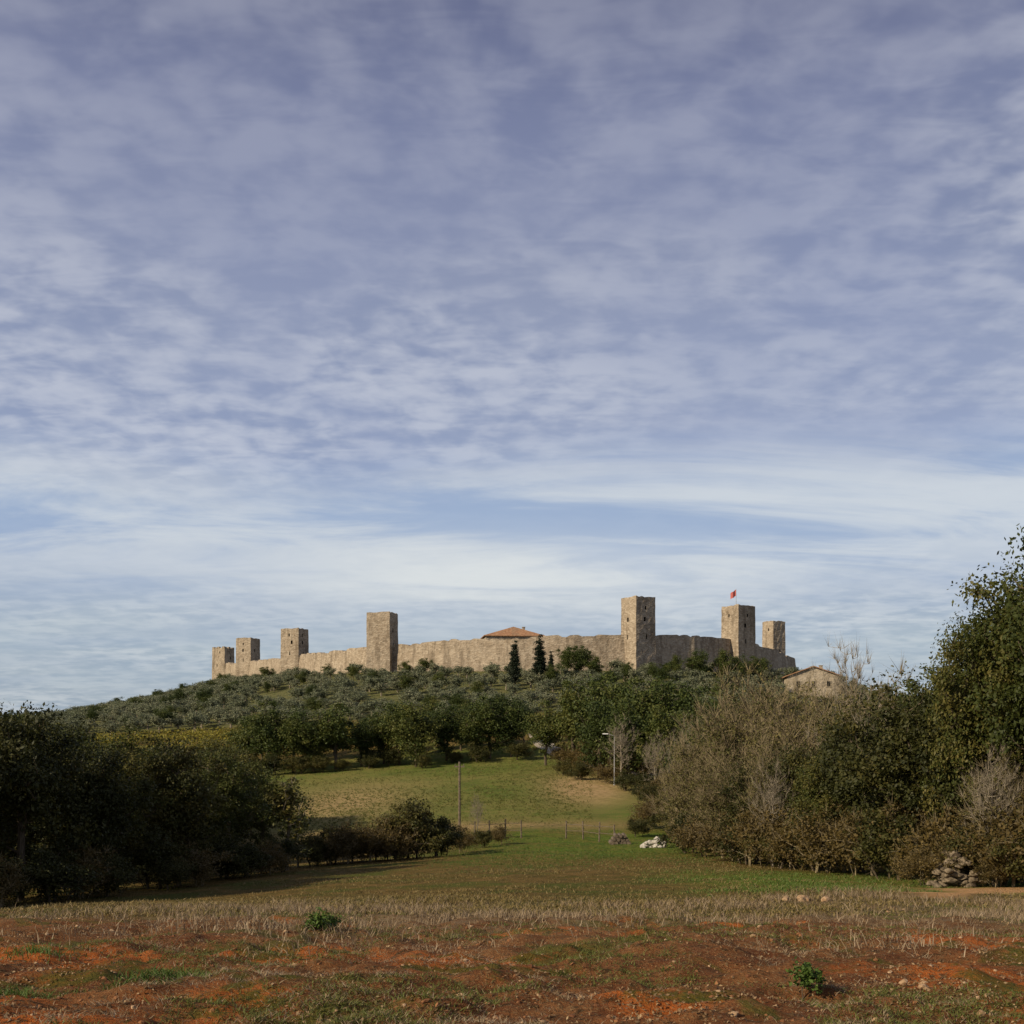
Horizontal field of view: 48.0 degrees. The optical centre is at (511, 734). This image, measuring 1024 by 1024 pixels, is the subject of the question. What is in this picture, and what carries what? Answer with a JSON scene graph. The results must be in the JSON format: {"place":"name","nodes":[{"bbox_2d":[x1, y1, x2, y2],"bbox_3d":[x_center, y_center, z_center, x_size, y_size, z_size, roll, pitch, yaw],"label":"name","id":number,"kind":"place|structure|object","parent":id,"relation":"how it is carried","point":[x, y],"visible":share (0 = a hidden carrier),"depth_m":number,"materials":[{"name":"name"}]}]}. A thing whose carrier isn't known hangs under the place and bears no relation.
{"place":"outdoors","nodes":[
{"label":"outdoors","id":0,"kind":"place"},
{"bbox_2d":[212,646,233,679],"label":"castle tower","id":1,"kind":"structure","parent":0,"point":[222,656],"depth_m":467.43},
{"bbox_2d":[235,637,259,676],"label":"castle tower","id":2,"kind":"structure","parent":0,"point":[247,650],"depth_m":427.25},
{"bbox_2d":[280,628,308,671],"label":"castle tower","id":3,"kind":"structure","parent":0,"point":[294,644],"depth_m":357.27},
{"bbox_2d":[366,611,397,671],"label":"castle tower","id":4,"kind":"structure","parent":0,"point":[382,633],"depth_m":311.85,"materials":[{"name":"stone"}]},
{"bbox_2d":[0,671,1023,1023],"bbox_3d":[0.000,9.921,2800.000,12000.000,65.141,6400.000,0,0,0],"label":"ground","id":5,"kind":"structure","parent":0,"point":[610,803],"depth_m":17.14,"materials":[{"name":"soil"}]},
{"bbox_2d":[0,855,34,907],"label":"shrub","id":6,"kind":"object","parent":5,"relation":"on","point":[9,881],"visible":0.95,"depth_m":41.52,"materials":[{"name":"green plant"}]},
{"bbox_2d":[0,852,56,905],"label":"shrub","id":7,"kind":"object","parent":5,"relation":"on","point":[40,874],"visible":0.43,"depth_m":42.77,"materials":[{"name":"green plant"}]},
{"bbox_2d":[0,700,105,901],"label":"oak tree","id":8,"kind":"object","parent":5,"relation":"on","point":[27,785],"visible":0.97,"depth_m":45.67,"materials":[{"name":"green plant"}]},
{"bbox_2d":[20,842,107,901],"bbox_3d":[-17.648,5.590,44.947,4.268,2.982,3.323,0,0,45],"label":"shrub","id":9,"kind":"object","parent":5,"relation":"on","point":[63,873],"visible":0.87,"depth_m":44.24,"materials":[{"name":"green plant"}]},
{"bbox_2d":[15,717,134,889],"bbox_3d":[-21.505,3.677,56.194,6.870,9.148,6.369,0,0,33],"label":"oak tree","id":10,"kind":"object","parent":5,"relation":"on","point":[92,737],"visible":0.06,"depth_m":55.62,"materials":[{"name":"green plant"}]},
{"bbox_2d":[56,842,119,898],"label":"shrub","id":11,"kind":"object","parent":5,"relation":"on","point":[89,853],"visible":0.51,"depth_m":46.23,"materials":[{"name":"green plant"}]},
{"bbox_2d":[36,739,158,893],"bbox_3d":[-18.059,3.827,49.278,4.813,7.276,5.192,0,0,36],"label":"oak tree","id":12,"kind":"object","parent":5,"relation":"on","point":[104,800],"visible":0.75,"depth_m":49.03,"materials":[{"name":"green plant"}]},
{"bbox_2d":[79,853,139,896],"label":"shrub","id":13,"kind":"object","parent":5,"relation":"on","point":[122,876],"visible":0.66,"depth_m":47.03,"materials":[{"name":"green plant"}]},
{"bbox_2d":[54,722,186,854],"bbox_3d":[-18.148,3.547,54.007,6.093,8.347,5.453,0,0,-41],"label":"oak tree","id":14,"kind":"object","parent":5,"relation":"on","point":[135,763],"visible":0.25,"depth_m":53.94,"materials":[{"name":"green plant"}]},
{"bbox_2d":[0,707,278,864],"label":"dark woodland","id":15,"kind":"object","parent":5,"relation":"on","point":[219,743],"visible":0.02,"depth_m":81.61,"materials":[{"name":"green plant"}]},
{"bbox_2d":[70,963,215,991],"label":"grass tuft","id":16,"kind":"object","parent":5,"relation":"on","point":[152,975],"visible":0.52,"depth_m":12.61,"materials":[{"name":"green plant"}]},
{"bbox_2d":[122,732,214,880],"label":"oak tree","id":17,"kind":"object","parent":5,"relation":"on","point":[158,752],"visible":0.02,"depth_m":62.71,"materials":[{"name":"green plant"}]},
{"bbox_2d":[132,730,239,885],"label":"oak tree","id":18,"kind":"object","parent":5,"relation":"on","point":[191,793],"visible":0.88,"depth_m":55.42,"materials":[{"name":"green plant"}]},
{"bbox_2d":[164,839,236,886],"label":"shrub","id":19,"kind":"object","parent":5,"relation":"on","point":[205,870],"visible":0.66,"depth_m":53.62,"materials":[{"name":"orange plant"}]},
{"bbox_2d":[192,834,245,878],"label":"shrub","id":20,"kind":"object","parent":5,"relation":"on","point":[221,871],"visible":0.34,"depth_m":58.28,"materials":[{"name":"green plant"}]},
{"bbox_2d":[89,726,355,751],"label":"vineyard","id":21,"kind":"object","parent":5,"relation":"on","point":[179,735],"visible":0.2,"depth_m":216.71,"materials":[{"name":"green plant"}]},
{"bbox_2d":[174,739,277,876],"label":"oak tree","id":22,"kind":"object","parent":5,"relation":"on","point":[231,784],"visible":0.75,"depth_m":60.21,"materials":[{"name":"green plant"}]},
{"bbox_2d":[208,840,273,877],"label":"shrub","id":23,"kind":"object","parent":5,"relation":"on","point":[253,859],"visible":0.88,"depth_m":57.51,"materials":[{"name":"green plant"}]},
{"bbox_2d":[234,767,292,870],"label":"oak tree","id":24,"kind":"object","parent":5,"relation":"on","point":[260,826],"visible":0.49,"depth_m":65.64,"materials":[{"name":"green plant"}]},
{"bbox_2d":[251,839,299,874],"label":"shrub","id":25,"kind":"object","parent":5,"relation":"on","point":[275,854],"visible":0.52,"depth_m":59.88,"materials":[{"name":"green plant"}]},
{"bbox_2d":[254,835,308,871],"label":"shrub","id":26,"kind":"object","parent":5,"relation":"on","point":[291,848],"visible":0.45,"depth_m":62.83,"materials":[{"name":"green plant"}]},
{"bbox_2d":[262,771,313,869],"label":"young poplar tree","id":27,"kind":"object","parent":5,"relation":"on","point":[285,801],"visible":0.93,"depth_m":65.55,"materials":[{"name":"green plant"}]},
{"bbox_2d":[295,831,338,866],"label":"shrub","id":28,"kind":"object","parent":5,"relation":"on","point":[315,855],"visible":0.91,"depth_m":69.69,"materials":[{"name":"green plant"}]},
{"bbox_2d":[323,820,366,863],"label":"shrub","id":29,"kind":"object","parent":5,"relation":"on","point":[343,839],"visible":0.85,"depth_m":70.42,"materials":[{"name":"green plant"}]},
{"bbox_2d":[334,813,395,861],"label":"shrub","id":30,"kind":"object","parent":5,"relation":"on","point":[368,842],"visible":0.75,"depth_m":71.31,"materials":[{"name":"green plant"}]},
{"bbox_2d":[222,693,539,774],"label":"hedgerow trees","id":31,"kind":"object","parent":5,"relation":"on","point":[407,728],"visible":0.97,"depth_m":179.02,"materials":[{"name":"green plant"}]},
{"bbox_2d":[363,812,430,860],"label":"shrub","id":32,"kind":"object","parent":5,"relation":"on","point":[392,838],"visible":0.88,"depth_m":71.17,"materials":[{"name":"green plant"}]},
{"bbox_2d":[371,797,455,859],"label":"shrub","id":33,"kind":"object","parent":5,"relation":"on","point":[416,812],"visible":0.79,"depth_m":72.08,"materials":[{"name":"green plant"}]},
{"bbox_2d":[410,814,462,856],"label":"shrub","id":34,"kind":"object","parent":5,"relation":"on","point":[444,822],"visible":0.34,"depth_m":73.50,"materials":[{"name":"green plant"}]},
{"bbox_2d":[281,756,593,832],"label":"green grass","id":35,"kind":"structure","parent":5,"relation":"on","point":[425,807],"depth_m":137.65,"materials":[{"name":"plant"}]},
{"bbox_2d":[2,658,894,734],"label":"olive grove","id":36,"kind":"object","parent":5,"relation":"on","point":[159,708],"visible":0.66,"depth_m":268.59,"materials":[{"name":"green plant"}]},
{"bbox_2d":[225,635,795,675],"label":"castle wall","id":37,"kind":"structure","parent":5,"relation":"on","point":[476,654],"depth_m":303.01,"materials":[{"name":"stone"}]},
{"bbox_2d":[0,894,1022,1023],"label":"field stones","id":38,"kind":"object","parent":5,"relation":"on","point":[733,1013],"visible":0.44,"depth_m":13.23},
{"bbox_2d":[0,826,1023,917],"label":"field grass","id":39,"kind":"structure","parent":5,"relation":"on","point":[490,899],"depth_m":30.98,"materials":[{"name":"plant"}]},
{"bbox_2d":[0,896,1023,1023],"bbox_3d":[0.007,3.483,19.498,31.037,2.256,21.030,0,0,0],"label":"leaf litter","id":40,"kind":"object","parent":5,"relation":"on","point":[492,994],"visible":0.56,"depth_m":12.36,"materials":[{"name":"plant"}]},
{"bbox_2d":[1,884,1023,962],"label":"dry grass","id":41,"kind":"structure","parent":5,"relation":"on","point":[971,915],"depth_m":22.04,"materials":[{"name":"plant"}]},
{"bbox_2d":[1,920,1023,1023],"bbox_3d":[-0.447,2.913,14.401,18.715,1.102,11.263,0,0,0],"label":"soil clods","id":42,"kind":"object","parent":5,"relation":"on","point":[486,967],"visible":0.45,"depth_m":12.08,"materials":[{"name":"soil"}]},
{"bbox_2d":[519,696,568,765],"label":"oak tree","id":43,"kind":"object","parent":5,"relation":"on","point":[536,733],"visible":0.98,"depth_m":171.36,"materials":[{"name":"green plant"}]},
{"bbox_2d":[390,823,742,873],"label":"green grass","id":44,"kind":"structure","parent":5,"relation":"on","point":[554,854],"depth_m":73.58,"materials":[{"name":"green plant"}]},
{"bbox_2d":[542,677,592,762],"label":"oak tree","id":45,"kind":"object","parent":5,"relation":"on","point":[563,721],"visible":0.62,"depth_m":169.00,"materials":[{"name":"green plant"}]},
{"bbox_2d":[568,696,620,772],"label":"oak tree","id":46,"kind":"object","parent":5,"relation":"on","point":[592,730],"visible":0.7,"depth_m":157.58,"materials":[{"name":"green plant"}]},
{"bbox_2d":[562,670,631,750],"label":"oak tree","id":47,"kind":"object","parent":5,"relation":"on","point":[594,682],"visible":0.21,"depth_m":166.38,"materials":[{"name":"green plant"}]},
{"bbox_2d":[592,692,652,774],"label":"oak tree","id":48,"kind":"object","parent":5,"relation":"on","point":[636,724],"visible":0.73,"depth_m":149.25,"materials":[{"name":"green plant"}]},
{"bbox_2d":[603,714,641,774],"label":"bare tree","id":49,"kind":"object","parent":5,"relation":"on","point":[622,746],"visible":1,"depth_m":144.92,"materials":[{"name":"brown plant"}]},
{"bbox_2d":[591,676,666,747],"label":"oak tree","id":50,"kind":"object","parent":5,"relation":"on","point":[626,687],"visible":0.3,"depth_m":161.60,"materials":[{"name":"green plant"}]},
{"bbox_2d":[628,704,689,782],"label":"oak tree","id":51,"kind":"object","parent":5,"relation":"on","point":[661,724],"visible":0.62,"depth_m":144.88,"materials":[{"name":"green plant"}]},
{"bbox_2d":[624,676,698,761],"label":"oak tree","id":52,"kind":"object","parent":5,"relation":"on","point":[664,695],"visible":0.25,"depth_m":158.82,"materials":[{"name":"green plant"}]},
{"bbox_2d":[642,736,713,844],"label":"autumn tree","id":53,"kind":"object","parent":5,"relation":"on","point":[672,775],"visible":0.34,"depth_m":83.81,"materials":[{"name":"brown plant"}]},
{"bbox_2d":[655,810,704,852],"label":"shrub","id":54,"kind":"object","parent":5,"relation":"on","point":[666,837],"visible":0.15,"depth_m":73.88,"materials":[{"name":"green plant"}]},
{"bbox_2d":[662,813,717,856],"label":"shrub","id":55,"kind":"object","parent":5,"relation":"on","point":[686,844],"visible":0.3,"depth_m":69.56,"materials":[{"name":"orange plant"}]},
{"bbox_2d":[667,680,714,738],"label":"oak tree","id":56,"kind":"object","parent":5,"relation":"on","point":[683,702],"visible":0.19,"depth_m":156.89,"materials":[{"name":"green plant"}]},
{"bbox_2d":[658,705,728,845],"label":"autumn tree","id":57,"kind":"object","parent":5,"relation":"on","point":[693,757],"visible":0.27,"depth_m":77.54,"materials":[{"name":"brown plant"}]},
{"bbox_2d":[675,806,741,862],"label":"shrub","id":58,"kind":"object","parent":5,"relation":"on","point":[707,838],"visible":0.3,"depth_m":63.70,"materials":[{"name":"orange plant"}]},
{"bbox_2d":[685,742,748,857],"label":"autumn tree","id":59,"kind":"object","parent":5,"relation":"on","point":[711,800],"visible":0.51,"depth_m":66.60,"materials":[{"name":"brown plant"}]},
{"bbox_2d":[667,661,798,815],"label":"autumn tree","id":60,"kind":"object","parent":5,"relation":"on","point":[730,724],"visible":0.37,"depth_m":71.23,"materials":[{"name":"brown plant"}]},
{"bbox_2d":[705,802,782,866],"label":"shrub","id":61,"kind":"object","parent":5,"relation":"on","point":[741,829],"visible":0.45,"depth_m":57.87,"materials":[{"name":"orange plant"}]},
{"bbox_2d":[713,746,790,862],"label":"oak tree","id":62,"kind":"object","parent":5,"relation":"on","point":[732,800],"visible":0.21,"depth_m":61.85,"materials":[{"name":"green plant"}]},
{"bbox_2d":[716,723,811,863],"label":"autumn tree","id":63,"kind":"object","parent":5,"relation":"on","point":[752,792],"visible":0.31,"depth_m":59.73,"materials":[{"name":"brown plant"}]},
{"bbox_2d":[695,657,836,787],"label":"autumn tree","id":64,"kind":"object","parent":5,"relation":"on","point":[795,689],"visible":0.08,"depth_m":73.51,"materials":[{"name":"brown plant"}]},
{"bbox_2d":[738,818,795,868],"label":"shrub","id":65,"kind":"object","parent":5,"relation":"on","point":[767,854],"visible":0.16,"depth_m":55.99,"materials":[{"name":"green plant"}]},
{"bbox_2d":[744,755,798,866],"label":"bare tree","id":66,"kind":"object","parent":5,"relation":"on","point":[774,801],"visible":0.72,"depth_m":56.84,"materials":[{"name":"brown plant"}]},
{"bbox_2d":[738,801,824,870],"bbox_3d":[13.236,4.999,54.059,5.071,4.052,5.684,0,0,2],"label":"shrub","id":67,"kind":"object","parent":5,"relation":"on","point":[776,826],"visible":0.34,"depth_m":53.94,"materials":[{"name":"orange plant"}]},
{"bbox_2d":[724,684,845,860],"bbox_3d":[15.563,2.312,63.584,7.994,10.681,7.104,0,0,29],"label":"autumn tree","id":68,"kind":"object","parent":5,"relation":"on","point":[794,731],"visible":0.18,"depth_m":63.90,"materials":[{"name":"brown plant"}]},
{"bbox_2d":[757,741,843,868],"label":"oak tree","id":69,"kind":"object","parent":5,"relation":"on","point":[793,758],"visible":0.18,"depth_m":57.69,"materials":[{"name":"green plant"}]},
{"bbox_2d":[785,956,827,1000],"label":"green weed","id":70,"kind":"object","parent":5,"relation":"on","point":[807,975],"visible":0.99,"depth_m":11.84,"materials":[{"name":"green plant"}]},
{"bbox_2d":[783,668,838,697],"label":"walls","id":71,"kind":"structure","parent":5,"relation":"on","point":[817,673],"depth_m":280.01,"materials":[{"name":"stone"}]},
{"bbox_2d":[760,682,868,809],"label":"autumn tree","id":72,"kind":"object","parent":5,"relation":"on","point":[825,710],"visible":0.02,"depth_m":66.31,"materials":[{"name":"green plant"}]},
{"bbox_2d":[779,748,858,869],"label":"oak tree","id":73,"kind":"object","parent":5,"relation":"on","point":[817,797],"visible":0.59,"depth_m":52.66,"materials":[{"name":"green plant"}]},
{"bbox_2d":[768,806,878,873],"bbox_3d":[13.584,4.785,50.063,4.754,3.799,5.329,0,0,-44],"label":"shrub","id":74,"kind":"object","parent":5,"relation":"on","point":[803,833],"visible":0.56,"depth_m":49.78,"materials":[{"name":"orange plant"}]},
{"bbox_2d":[772,801,877,871],"bbox_3d":[14.387,4.719,51.048,5.683,4.080,3.993,0,0,15],"label":"shrub","id":75,"kind":"object","parent":5,"relation":"on","point":[828,823],"visible":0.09,"depth_m":50.99,"materials":[{"name":"orange plant"}]},
{"bbox_2d":[807,632,873,722],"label":"bare tree","id":76,"kind":"object","parent":5,"relation":"on","point":[845,656],"visible":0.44,"depth_m":121.50,"materials":[{"name":"brown plant"}]},
{"bbox_2d":[800,808,902,875],"bbox_3d":[14.689,4.590,48.045,5.304,3.808,3.727,0,0,17],"label":"shrub","id":77,"kind":"object","parent":5,"relation":"on","point":[839,847],"visible":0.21,"depth_m":48.12,"materials":[{"name":"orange plant"}]},
{"bbox_2d":[793,672,928,868],"bbox_3d":[17.727,2.114,57.297,7.469,10.323,7.070,0,0,11],"label":"oak tree","id":78,"kind":"object","parent":5,"relation":"on","point":[856,711],"visible":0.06,"depth_m":57.09,"materials":[{"name":"green plant"}]},
{"bbox_2d":[802,712,923,871],"bbox_3d":[15.711,2.833,51.231,4.928,7.824,6.432,0,0,-15],"label":"oak tree","id":79,"kind":"object","parent":5,"relation":"on","point":[830,781],"visible":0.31,"depth_m":50.72,"materials":[{"name":"green plant"}]},
{"bbox_2d":[815,791,949,877],"bbox_3d":[15.572,4.201,46.047,6.252,4.488,4.392,0,0,0],"label":"shrub","id":80,"kind":"object","parent":5,"relation":"on","point":[895,811],"visible":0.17,"depth_m":46.06,"materials":[{"name":"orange plant"}]},
{"bbox_2d":[827,678,944,875],"bbox_3d":[16.023,2.091,47.871,5.674,8.824,5.618,0,0,-7],"label":"oak tree","id":81,"kind":"object","parent":5,"relation":"on","point":[884,767],"visible":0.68,"depth_m":46.73,"materials":[{"name":"green plant"}]},
{"bbox_2d":[843,808,939,879],"bbox_3d":[14.941,4.624,45.467,4.420,3.454,3.848,0,0,29],"label":"shrub","id":82,"kind":"object","parent":5,"relation":"on","point":[868,845],"visible":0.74,"depth_m":44.84,"materials":[{"name":"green plant"}]},
{"bbox_2d":[884,843,942,885],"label":"shrub","id":83,"kind":"object","parent":5,"relation":"on","point":[911,865],"visible":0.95,"depth_m":41.29,"materials":[{"name":"orange plant"}]},
{"bbox_2d":[855,661,975,817],"bbox_3d":[17.911,1.568,49.979,6.055,9.994,6.073,0,0,-6],"label":"oak tree","id":84,"kind":"object","parent":5,"relation":"on","point":[908,686],"visible":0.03,"depth_m":49.20,"materials":[{"name":"green plant"}]},
{"bbox_2d":[881,801,987,879],"bbox_3d":[16.358,4.212,43.020,5.304,3.808,3.727,0,0,-34],"label":"shrub","id":85,"kind":"object","parent":5,"relation":"on","point":[937,833],"visible":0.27,"depth_m":42.80,"materials":[{"name":"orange plant"}]},
{"bbox_2d":[908,836,981,885],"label":"shrub","id":86,"kind":"object","parent":5,"relation":"on","point":[942,857],"visible":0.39,"depth_m":41.27,"materials":[{"name":"orange plant"}]},
{"bbox_2d":[894,701,1006,832],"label":"oak tree","id":87,"kind":"object","parent":5,"relation":"on","point":[912,802],"visible":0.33,"depth_m":44.40,"materials":[{"name":"green plant"}]},
{"bbox_2d":[926,850,986,887],"bbox_3d":[15.747,4.768,40.817,2.077,1.363,1.437,0,0,-16],"label":"stone pile","id":88,"kind":"object","parent":5,"relation":"on","point":[947,877],"visible":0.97,"depth_m":40.47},
{"bbox_2d":[930,826,1010,885],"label":"shrub","id":89,"kind":"object","parent":5,"relation":"on","point":[955,844],"visible":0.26,"depth_m":41.10,"materials":[{"name":"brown plant"}]},
{"bbox_2d":[918,606,1023,870],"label":"oak tree","id":90,"kind":"object","parent":5,"relation":"on","point":[947,705],"visible":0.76,"depth_m":42.84,"materials":[{"name":"green plant"}]},
{"bbox_2d":[940,570,1023,882],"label":"oak tree","id":91,"kind":"object","parent":5,"relation":"on","point":[989,699],"visible":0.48,"depth_m":42.31,"materials":[{"name":"green plant"}]},
{"bbox_2d":[943,784,1023,861],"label":"shrub","id":92,"kind":"object","parent":5,"relation":"on","point":[1019,813],"visible":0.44,"depth_m":40.40,"materials":[{"name":"orange plant"}]},
{"bbox_2d":[945,805,1022,886],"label":"shrub","id":93,"kind":"object","parent":5,"relation":"on","point":[982,839],"visible":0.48,"depth_m":40.28,"materials":[{"name":"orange plant"}]},
{"bbox_2d":[948,744,1023,885],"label":"autumn tree","id":94,"kind":"object","parent":5,"relation":"on","point":[1014,783],"visible":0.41,"depth_m":41.74,"materials":[{"name":"brown plant"}]},
{"bbox_2d":[956,737,1023,885],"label":"bare tree","id":95,"kind":"object","parent":5,"relation":"on","point":[987,792],"visible":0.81,"depth_m":41.08,"materials":[{"name":"brown plant"}]},
{"bbox_2d":[970,854,1017,887],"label":"shrub","id":96,"kind":"object","parent":5,"relation":"on","point":[994,873],"visible":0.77,"depth_m":40.04,"materials":[{"name":"orange plant"}]},
{"bbox_2d":[971,524,1023,756],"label":"oak tree","id":97,"kind":"object","parent":5,"relation":"on","point":[1004,727],"visible":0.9,"depth_m":40.25,"materials":[{"name":"green plant"}]},
{"bbox_2d":[983,831,1023,881],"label":"shrub","id":98,"kind":"object","parent":5,"relation":"on","point":[1015,867],"visible":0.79,"depth_m":38.87,"materials":[{"name":"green plant"}]},
{"bbox_2d":[0,902,1023,1023],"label":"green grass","id":99,"kind":"structure","parent":0,"point":[506,988],"depth_m":11.86,"materials":[{"name":"plant"}]},
{"bbox_2d":[0,0,1023,713],"label":"sky","id":100,"kind":"structure","parent":0,"point":[456,319],"materials":[{"name":"blue"}]},
{"bbox_2d":[1,914,1023,1023],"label":"dry grass","id":101,"kind":"structure","parent":0,"point":[481,1020],"depth_m":11.94,"materials":[{"name":"plant"}]},
{"bbox_2d":[621,595,655,669],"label":"castle tower","id":102,"kind":"structure","parent":0,"point":[638,623],"depth_m":294.52,"materials":[{"name":"stone"}]},
{"bbox_2d":[721,604,755,670],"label":"castle tower","id":103,"kind":"structure","parent":0,"point":[738,625],"depth_m":312.36,"materials":[{"name":"stone"}]},
{"bbox_2d":[762,621,785,654],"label":"castle tower","id":104,"kind":"structure","parent":0,"point":[773,634],"depth_m":378.03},
{"bbox_2d":[633,867,1022,897],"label":"green grass","id":105,"kind":"structure","parent":0,"point":[788,885],"depth_m":40.28,"materials":[{"name":"green plant"}]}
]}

